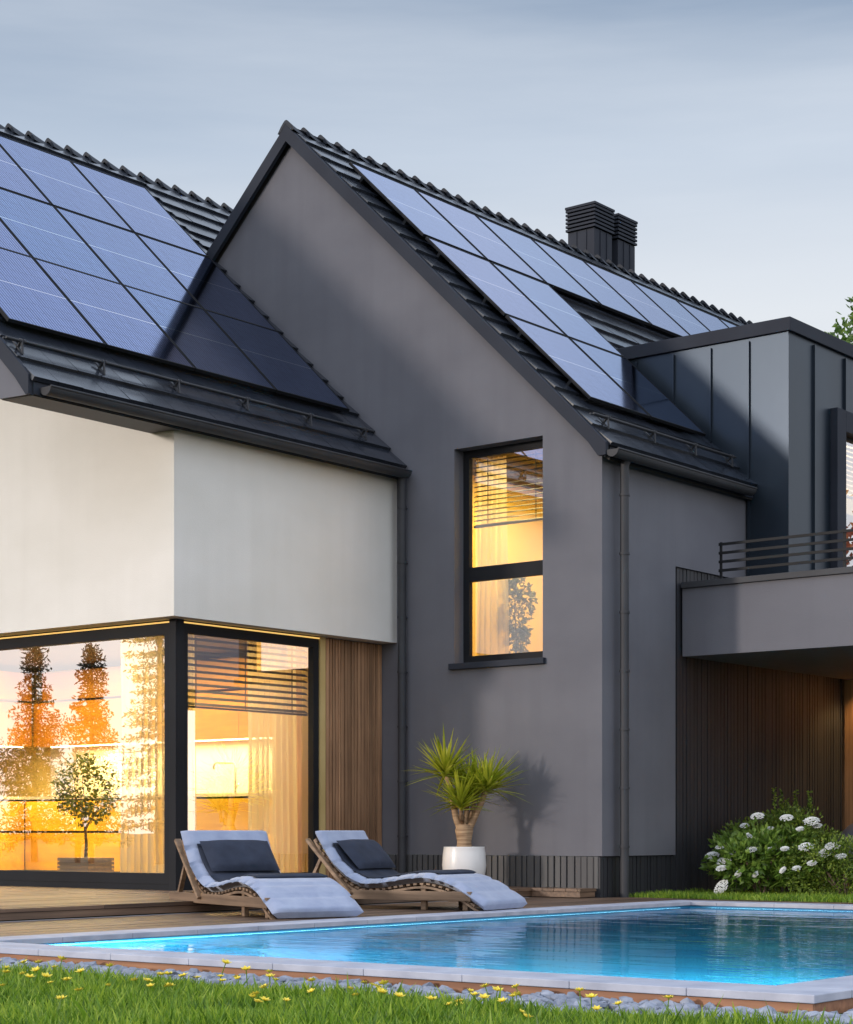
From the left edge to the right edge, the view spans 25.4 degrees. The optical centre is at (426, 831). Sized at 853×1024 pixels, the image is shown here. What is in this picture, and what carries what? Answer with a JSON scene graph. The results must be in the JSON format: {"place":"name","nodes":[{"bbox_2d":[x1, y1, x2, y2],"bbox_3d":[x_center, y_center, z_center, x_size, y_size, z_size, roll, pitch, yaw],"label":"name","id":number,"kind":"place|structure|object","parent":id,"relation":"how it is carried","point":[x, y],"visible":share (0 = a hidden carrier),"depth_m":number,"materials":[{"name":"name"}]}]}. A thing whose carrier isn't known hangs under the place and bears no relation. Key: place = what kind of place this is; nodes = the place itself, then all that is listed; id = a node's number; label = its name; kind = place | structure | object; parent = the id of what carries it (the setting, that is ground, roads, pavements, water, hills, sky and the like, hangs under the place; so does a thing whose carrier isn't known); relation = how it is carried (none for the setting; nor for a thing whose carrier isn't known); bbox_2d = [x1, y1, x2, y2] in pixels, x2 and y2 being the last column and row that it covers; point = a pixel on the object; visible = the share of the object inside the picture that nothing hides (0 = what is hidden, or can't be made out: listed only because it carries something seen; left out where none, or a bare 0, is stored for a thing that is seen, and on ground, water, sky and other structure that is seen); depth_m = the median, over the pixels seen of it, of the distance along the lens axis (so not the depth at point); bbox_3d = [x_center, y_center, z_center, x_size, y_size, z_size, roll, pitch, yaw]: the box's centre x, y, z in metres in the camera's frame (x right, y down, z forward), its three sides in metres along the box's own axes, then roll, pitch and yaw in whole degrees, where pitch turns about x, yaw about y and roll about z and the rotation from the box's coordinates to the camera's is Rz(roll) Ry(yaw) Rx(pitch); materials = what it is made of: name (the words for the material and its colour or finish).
{"place":"outdoors","nodes":[
{"label":"outdoors","id":0,"kind":"place"},
{"bbox_2d":[0,854,842,1013],"bbox_3d":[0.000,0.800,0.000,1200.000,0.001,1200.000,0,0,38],"label":"ground","id":1,"kind":"structure","parent":0,"point":[194,912],"depth_m":18.35,"materials":[{"name":"brown wood"}]},
{"bbox_2d":[24,973,34,990],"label":"yellow flower","id":2,"kind":"object","parent":1,"relation":"on","point":[28,975],"visible":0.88,"depth_m":8.84,"materials":[{"name":"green plant"}]},
{"bbox_2d":[31,966,39,979],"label":"yellow flower","id":3,"kind":"object","parent":1,"relation":"on","point":[37,968],"visible":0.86,"depth_m":9.29,"materials":[{"name":"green plant"}]},
{"bbox_2d":[41,972,52,992],"bbox_3d":[-1.781,0.729,8.826,0.061,0.148,0.053,18,12,25],"label":"yellow flower","id":4,"kind":"object","parent":1,"relation":"on","point":[46,975],"visible":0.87,"depth_m":8.82,"materials":[{"name":"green plant"}]},
{"bbox_2d":[55,995,65,1011],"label":"yellow flower","id":5,"kind":"object","parent":1,"relation":"on","point":[59,997],"visible":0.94,"depth_m":7.58,"materials":[{"name":"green plant"}]},
{"bbox_2d":[58,955,66,973],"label":"yellow flower","id":6,"kind":"object","parent":1,"relation":"on","point":[61,958],"visible":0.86,"depth_m":9.70,"materials":[{"name":"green plant"}]},
{"bbox_2d":[61,977,71,994],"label":"yellow flower","id":7,"kind":"object","parent":1,"relation":"on","point":[66,979],"visible":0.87,"depth_m":8.49,"materials":[{"name":"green plant"}]},
{"bbox_2d":[163,971,171,991],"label":"yellow flower","id":8,"kind":"object","parent":1,"relation":"on","point":[167,973],"visible":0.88,"depth_m":8.81,"materials":[{"name":"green plant"}]},
{"bbox_2d":[179,973,187,987],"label":"yellow flower","id":9,"kind":"object","parent":1,"relation":"on","point":[182,975],"visible":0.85,"depth_m":9.05,"materials":[{"name":"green plant"}]},
{"bbox_2d":[219,959,230,981],"bbox_3d":[-1.020,0.719,9.447,0.054,0.173,0.062,7,15,-45],"label":"yellow flower","id":10,"kind":"object","parent":1,"relation":"on","point":[226,961],"visible":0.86,"depth_m":9.44,"materials":[{"name":"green plant"}]},
{"bbox_2d":[241,965,251,985],"bbox_3d":[-0.868,0.725,9.163,0.052,0.155,0.060,-7,14,-17],"label":"yellow flower","id":11,"kind":"object","parent":1,"relation":"on","point":[246,968],"visible":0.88,"depth_m":9.15,"materials":[{"name":"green plant"}]},
{"bbox_2d":[4,897,525,921],"bbox_3d":[-4.877,0.748,16.739,4.940,0.095,13.050,0,0,38],"label":"deck footing","id":12,"kind":"object","parent":1,"relation":"on","point":[164,914],"visible":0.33,"depth_m":15.89,"materials":[{"name":"wood"}]},
{"bbox_2d":[0,886,261,919],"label":"deck","id":13,"kind":"structure","parent":12,"relation":"on","point":[18,903],"depth_m":16.37,"materials":[{"name":"brown wood"}]},
{"bbox_2d":[176,886,539,903],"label":"deck by wall","id":14,"kind":"structure","parent":12,"relation":"on","point":[523,891],"depth_m":18.84,"materials":[{"name":"brown wood"}]},
{"bbox_2d":[442,847,485,874],"bbox_3d":[0.407,0.379,20.467,0.480,0.438,0.480,0,0,38],"label":"plant pot","id":15,"kind":"object","parent":14,"relation":"on","point":[472,858],"visible":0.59,"depth_m":20.27,"materials":[{"name":"white ceramic"}]},
{"bbox_2d":[405,726,526,846],"bbox_3d":[0.438,-0.490,20.462,1.354,1.381,1.145,0,0,-23],"label":"yucca plant","id":16,"kind":"object","parent":15,"relation":"in","point":[473,784],"visible":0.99,"depth_m":20.39,"materials":[{"name":"green plant"}]},
{"bbox_2d":[261,996,269,1010],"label":"yellow flower","id":17,"kind":"object","parent":1,"relation":"on","point":[265,998],"visible":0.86,"depth_m":7.92,"materials":[{"name":"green plant"}]},
{"bbox_2d":[307,977,315,995],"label":"yellow flower","id":18,"kind":"object","parent":1,"relation":"on","point":[312,979],"visible":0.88,"depth_m":8.60,"materials":[{"name":"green plant"}]},
{"bbox_2d":[0,897,672,936],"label":"deck","id":19,"kind":"structure","parent":1,"relation":"on","point":[22,928],"depth_m":15.36,"materials":[{"name":"brown wood"}]},
{"bbox_2d":[169,830,363,919],"bbox_3d":[-1.407,0.354,16.188,0.865,0.736,2.072,0,0,-32],"label":"sun lounger","id":20,"kind":"object","parent":19,"relation":"on","point":[232,867],"visible":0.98,"depth_m":16.06,"materials":[{"name":"white fabric"}]},
{"bbox_2d":[305,830,526,910],"bbox_3d":[-0.172,0.354,17.523,2.072,0.736,0.865,0,0,30],"label":"sun lounger","id":21,"kind":"object","parent":19,"relation":"on","point":[362,862],"visible":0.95,"depth_m":17.29,"materials":[{"name":"white fabric"}]},
{"bbox_2d":[531,887,595,897],"bbox_3d":[1.467,0.647,20.305,0.638,0.091,0.305,0,0,38],"label":"deck step","id":22,"kind":"object","parent":19,"relation":"on","point":[561,892],"visible":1,"depth_m":20.17,"materials":[{"name":"brown wood"}]},
{"bbox_2d":[376,988,387,999],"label":"yellow flower","id":23,"kind":"object","parent":1,"relation":"on","point":[382,990],"visible":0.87,"depth_m":7.99,"materials":[{"name":"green plant"}]},
{"bbox_2d":[0,120,852,901],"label":"detached house","id":24,"kind":"structure","parent":1,"relation":"on","point":[470,518],"depth_m":21.08,"materials":[{"name":"grey paint"}]},
{"bbox_2d":[0,220,31,256],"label":"solar panel","id":25,"kind":"object","parent":24,"relation":"attached to","point":[9,241],"visible":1,"depth_m":19.77,"materials":[{"name":"blue glass"}]},
{"bbox_2d":[0,146,51,204],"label":"solar panel","id":26,"kind":"object","parent":24,"relation":"attached to","point":[14,178],"visible":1,"depth_m":21.46,"materials":[{"name":"blue glass"}]},
{"bbox_2d":[0,247,105,346],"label":"solar panel","id":27,"kind":"object","parent":24,"relation":"attached to","point":[32,295],"visible":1,"depth_m":18.96,"materials":[{"name":"blue glass"}]},
{"bbox_2d":[0,188,120,283],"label":"solar panel","id":28,"kind":"object","parent":24,"relation":"attached to","point":[42,231],"visible":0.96,"depth_m":20.64,"materials":[{"name":"blue glass"}]},
{"bbox_2d":[0,135,133,231],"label":"solar panel","id":29,"kind":"object","parent":24,"relation":"attached to","point":[61,182],"visible":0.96,"depth_m":22.31,"materials":[{"name":"blue glass"}]},
{"bbox_2d":[0,620,168,889],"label":"front window","id":30,"kind":"structure","parent":24,"relation":"in","point":[84,715],"depth_m":20.40,"materials":[{"name":"glass"}]},
{"bbox_2d":[33,258,194,370],"bbox_3d":[-3.302,-5.409,19.932,1.250,0.110,1.580,0,44,-52],"label":"solar panel","id":31,"kind":"object","parent":24,"relation":"attached to","point":[116,316],"visible":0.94,"depth_m":19.88,"materials":[{"name":"blue glass"}]},
{"bbox_2d":[54,206,202,308],"bbox_3d":[-3.417,-6.503,21.620,1.250,0.110,1.580,0,44,-52],"label":"solar panel","id":32,"kind":"object","parent":24,"relation":"attached to","point":[128,258],"visible":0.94,"depth_m":21.58,"materials":[{"name":"blue glass"}]},
{"bbox_2d":[71,161,208,256],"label":"solar panel","id":33,"kind":"object","parent":24,"relation":"attached to","point":[140,210],"visible":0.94,"depth_m":23.28,"materials":[{"name":"blue glass"}]},
{"bbox_2d":[123,285,275,391],"bbox_3d":[-2.524,-5.409,20.911,1.250,0.110,1.580,0,44,-52],"label":"solar panel","id":34,"kind":"object","parent":24,"relation":"attached to","point":[201,340],"visible":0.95,"depth_m":20.86,"materials":[{"name":"blue glass"}]},
{"bbox_2d":[136,233,276,330],"bbox_3d":[-2.640,-6.503,22.599,1.250,0.110,1.580,0,44,-52],"label":"solar panel","id":35,"kind":"object","parent":24,"relation":"attached to","point":[207,283],"visible":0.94,"depth_m":22.56,"materials":[{"name":"blue glass"}]},
{"bbox_2d":[184,620,318,889],"bbox_3d":[-1.898,-0.764,20.411,0.080,2.848,2.126,0,0,38],"label":"side window","id":36,"kind":"structure","parent":24,"relation":"in","point":[251,698],"depth_m":20.46,"materials":[{"name":"glass"}]},
{"bbox_2d":[204,309,349,411],"bbox_3d":[-1.747,-5.409,21.890,1.250,0.110,1.580,0,44,-52],"label":"solar panel","id":37,"kind":"object","parent":24,"relation":"attached to","point":[279,362],"visible":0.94,"depth_m":21.84,"materials":[{"name":"blue glass"}]},
{"bbox_2d":[349,162,485,259],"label":"solar panel","id":38,"kind":"object","parent":24,"relation":"attached to","point":[417,212],"visible":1,"depth_m":22.98,"materials":[{"name":"blue glass"}]},
{"bbox_2d":[416,190,545,282],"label":"solar panel","id":39,"kind":"object","parent":24,"relation":"attached to","point":[481,237],"visible":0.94,"depth_m":24.02,"materials":[{"name":"blue glass"}]},
{"bbox_2d":[425,236,565,335],"bbox_3d":[0.799,-6.387,22.346,1.250,0.110,1.580,0,44,-52],"label":"solar panel","id":40,"kind":"object","parent":24,"relation":"attached to","point":[496,288],"visible":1,"depth_m":22.25,"materials":[{"name":"blue glass"}]},
{"bbox_2d":[448,439,545,669],"bbox_3d":[0.862,-3.082,21.176,1.310,2.495,0.338,0,0,38],"label":"gable window","id":41,"kind":"structure","parent":24,"relation":"in","point":[503,485],"depth_m":21.27,"materials":[{"name":"glass"}]},
{"bbox_2d":[476,215,599,305],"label":"solar panel","id":42,"kind":"object","parent":24,"relation":"attached to","point":[541,263],"visible":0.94,"depth_m":25.01,"materials":[{"name":"blue glass"}]},
{"bbox_2d":[491,262,623,356],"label":"solar panel","id":43,"kind":"object","parent":24,"relation":"attached to","point":[558,311],"visible":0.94,"depth_m":23.30,"materials":[{"name":"blue glass"}]},
{"bbox_2d":[505,315,649,418],"bbox_3d":[1.707,-5.274,21.624,1.250,0.110,1.580,0,44,-52],"label":"solar panel","id":44,"kind":"object","parent":24,"relation":"attached to","point":[578,368],"visible":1,"depth_m":21.52,"materials":[{"name":"blue glass"}]},
{"bbox_2d":[532,239,650,325],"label":"solar panel","id":45,"kind":"object","parent":24,"relation":"attached to","point":[595,285],"visible":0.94,"depth_m":26.00,"materials":[{"name":"blue glass"}]},
{"bbox_2d":[584,261,688,336],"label":"solar panel","id":46,"kind":"object","parent":24,"relation":"attached to","point":[644,305],"visible":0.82,"depth_m":27.00,"materials":[{"name":"blue glass"}]},
{"bbox_2d":[570,338,705,436],"bbox_3d":[2.497,-5.274,22.619,1.250,0.110,1.580,0,44,-52],"label":"solar panel","id":47,"kind":"object","parent":24,"relation":"attached to","point":[641,390],"visible":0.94,"depth_m":22.56,"materials":[{"name":"blue glass"}]},
{"bbox_2d":[632,281,708,334],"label":"solar panel","id":48,"kind":"object","parent":24,"relation":"attached to","point":[678,313],"visible":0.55,"depth_m":28.07,"materials":[{"name":"blue glass"}]},
{"bbox_2d":[676,300,728,330],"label":"solar panel","id":49,"kind":"object","parent":24,"relation":"attached to","point":[709,322],"visible":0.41,"depth_m":29.12,"materials":[{"name":"blue glass"}]},
{"bbox_2d":[719,318,736,327],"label":"solar panel","id":50,"kind":"object","parent":24,"relation":"attached to","point":[728,324],"visible":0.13,"depth_m":30.00,"materials":[{"name":"blue glass"}]},
{"bbox_2d":[830,407,852,567],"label":"dormer window","id":51,"kind":"structure","parent":24,"relation":"in","point":[841,421],"depth_m":23.20,"materials":[{"name":"glass"}]},
{"bbox_2d":[0,900,852,1013],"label":"swimming pool","id":52,"kind":"structure","parent":1,"relation":"in","point":[831,994],"depth_m":10.16,"materials":[{"name":"stone"}]},
{"bbox_2d":[64,907,852,984],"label":"water","id":53,"kind":"structure","parent":52,"relation":"in","point":[754,946],"depth_m":12.71,"materials":[{"name":"blue liquid"}]},
{"bbox_2d":[0,957,852,1023],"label":"pebbles","id":54,"kind":"object","parent":1,"relation":"on","point":[570,998],"visible":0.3,"depth_m":8.90,"materials":[{"name":"grey gravel"}]},
{"bbox_2d":[511,983,522,1001],"bbox_3d":[0.414,0.733,8.285,0.046,0.146,0.053,-21,-3,-37],"label":"yellow flower","id":55,"kind":"object","parent":1,"relation":"on","point":[515,986],"visible":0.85,"depth_m":8.28,"materials":[{"name":"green plant"}]},
{"bbox_2d":[574,987,583,1004],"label":"yellow flower","id":56,"kind":"object","parent":1,"relation":"on","point":[579,989],"visible":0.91,"depth_m":7.93,"materials":[{"name":"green plant"}]},
{"bbox_2d":[612,1000,622,1013],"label":"yellow flower","id":57,"kind":"object","parent":1,"relation":"on","point":[618,1002],"visible":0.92,"depth_m":7.59,"materials":[{"name":"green plant"}]},
{"bbox_2d":[661,995,672,1008],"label":"yellow flower","id":58,"kind":"object","parent":1,"relation":"on","point":[668,996],"visible":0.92,"depth_m":7.83,"materials":[{"name":"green plant"}]},
{"bbox_2d":[608,897,852,903],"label":"deck strip","id":59,"kind":"object","parent":1,"relation":"on","point":[739,900],"visible":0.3,"depth_m":19.39,"materials":[{"name":"brown wood"}]},
{"bbox_2d":[824,296,852,344],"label":"broadleaf tree","id":60,"kind":"object","parent":1,"relation":"on","point":[839,330],"visible":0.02,"depth_m":44.55,"materials":[{"name":"green plant"}]},
{"bbox_2d":[0,958,852,1023],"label":"front lawn grass","id":61,"kind":"structure","parent":0,"point":[122,999],"depth_m":7.88,"materials":[{"name":"green plant"}]},
{"bbox_2d":[1,970,10,988],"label":"yellow flower","id":62,"kind":"object","parent":61,"relation":"on","point":[7,971],"visible":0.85,"depth_m":8.97,"materials":[{"name":"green plant"}]},
{"bbox_2d":[164,982,172,994],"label":"yellow flower","id":63,"kind":"object","parent":61,"relation":"on","point":[167,985],"visible":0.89,"depth_m":8.40,"materials":[{"name":"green plant"}]},
{"bbox_2d":[260,983,273,1007],"bbox_3d":[-0.673,0.727,8.159,0.056,0.157,0.048,-22,-1,-31],"label":"yellow flower","id":64,"kind":"object","parent":61,"relation":"on","point":[264,985],"visible":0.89,"depth_m":8.16,"materials":[{"name":"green plant"}]},
{"bbox_2d":[378,979,387,987],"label":"yellow flower","id":65,"kind":"object","parent":61,"relation":"on","point":[383,982],"visible":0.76,"depth_m":8.48,"materials":[{"name":"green plant"}]},
{"bbox_2d":[394,991,404,1000],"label":"yellow flower","id":66,"kind":"object","parent":61,"relation":"on","point":[399,994],"visible":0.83,"depth_m":7.94,"materials":[{"name":"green plant"}]},
{"bbox_2d":[425,996,436,1010],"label":"yellow flower","id":67,"kind":"object","parent":61,"relation":"on","point":[431,998],"visible":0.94,"depth_m":7.59,"materials":[{"name":"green plant"}]},
{"bbox_2d":[479,993,489,1005],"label":"yellow flower","id":68,"kind":"object","parent":61,"relation":"on","point":[485,995],"visible":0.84,"depth_m":8.00,"materials":[{"name":"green plant"}]},
{"bbox_2d":[492,986,502,999],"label":"yellow flower","id":69,"kind":"object","parent":61,"relation":"on","point":[497,988],"visible":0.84,"depth_m":8.16,"materials":[{"name":"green plant"}]},
{"bbox_2d":[497,997,506,1010],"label":"yellow flower","id":70,"kind":"object","parent":61,"relation":"on","point":[503,999],"visible":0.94,"depth_m":7.86,"materials":[{"name":"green plant"}]},
{"bbox_2d":[586,993,596,1009],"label":"yellow flower","id":71,"kind":"object","parent":61,"relation":"on","point":[591,995],"visible":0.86,"depth_m":7.90,"materials":[{"name":"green plant"}]},
{"bbox_2d":[592,1005,601,1019],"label":"yellow flower","id":72,"kind":"object","parent":61,"relation":"on","point":[596,1008],"visible":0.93,"depth_m":7.62,"materials":[{"name":"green plant"}]},
{"bbox_2d":[0,0,852,342],"label":"sky","id":73,"kind":"structure","parent":0,"point":[723,129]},
{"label":"lawn terrace","id":74,"kind":"structure","parent":0,"visible":0},
{"bbox_2d":[629,884,852,902],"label":"back lawn grass","id":75,"kind":"structure","parent":74,"relation":"on","point":[768,896],"depth_m":19.98,"materials":[{"name":"green plant"}]},
{"bbox_2d":[699,812,850,894],"bbox_3d":[3.873,0.284,20.841,1.866,1.006,1.077,0,0,38],"label":"hydrangea shrub","id":76,"kind":"object","parent":74,"relation":"on","point":[737,846],"visible":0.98,"depth_m":20.77,"materials":[{"name":"green plant"}]},
{"bbox_2d":[717,787,850,892],"bbox_3d":[4.114,0.113,21.775,1.664,1.248,0.831,0,0,38],"label":"box shrub","id":77,"kind":"object","parent":74,"relation":"on","point":[778,813],"visible":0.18,"depth_m":21.61,"materials":[{"name":"green plant"}]},
{"bbox_2d":[779,833,852,895],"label":"box shrub","id":78,"kind":"object","parent":74,"relation":"on","point":[826,864],"visible":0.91,"depth_m":20.28,"materials":[{"name":"green plant"}]},
{"bbox_2d":[834,823,852,885],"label":"shell chair","id":79,"kind":"object","parent":74,"relation":"on","point":[846,831],"visible":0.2,"depth_m":22.69,"materials":[{"name":"fabric"}]}
]}

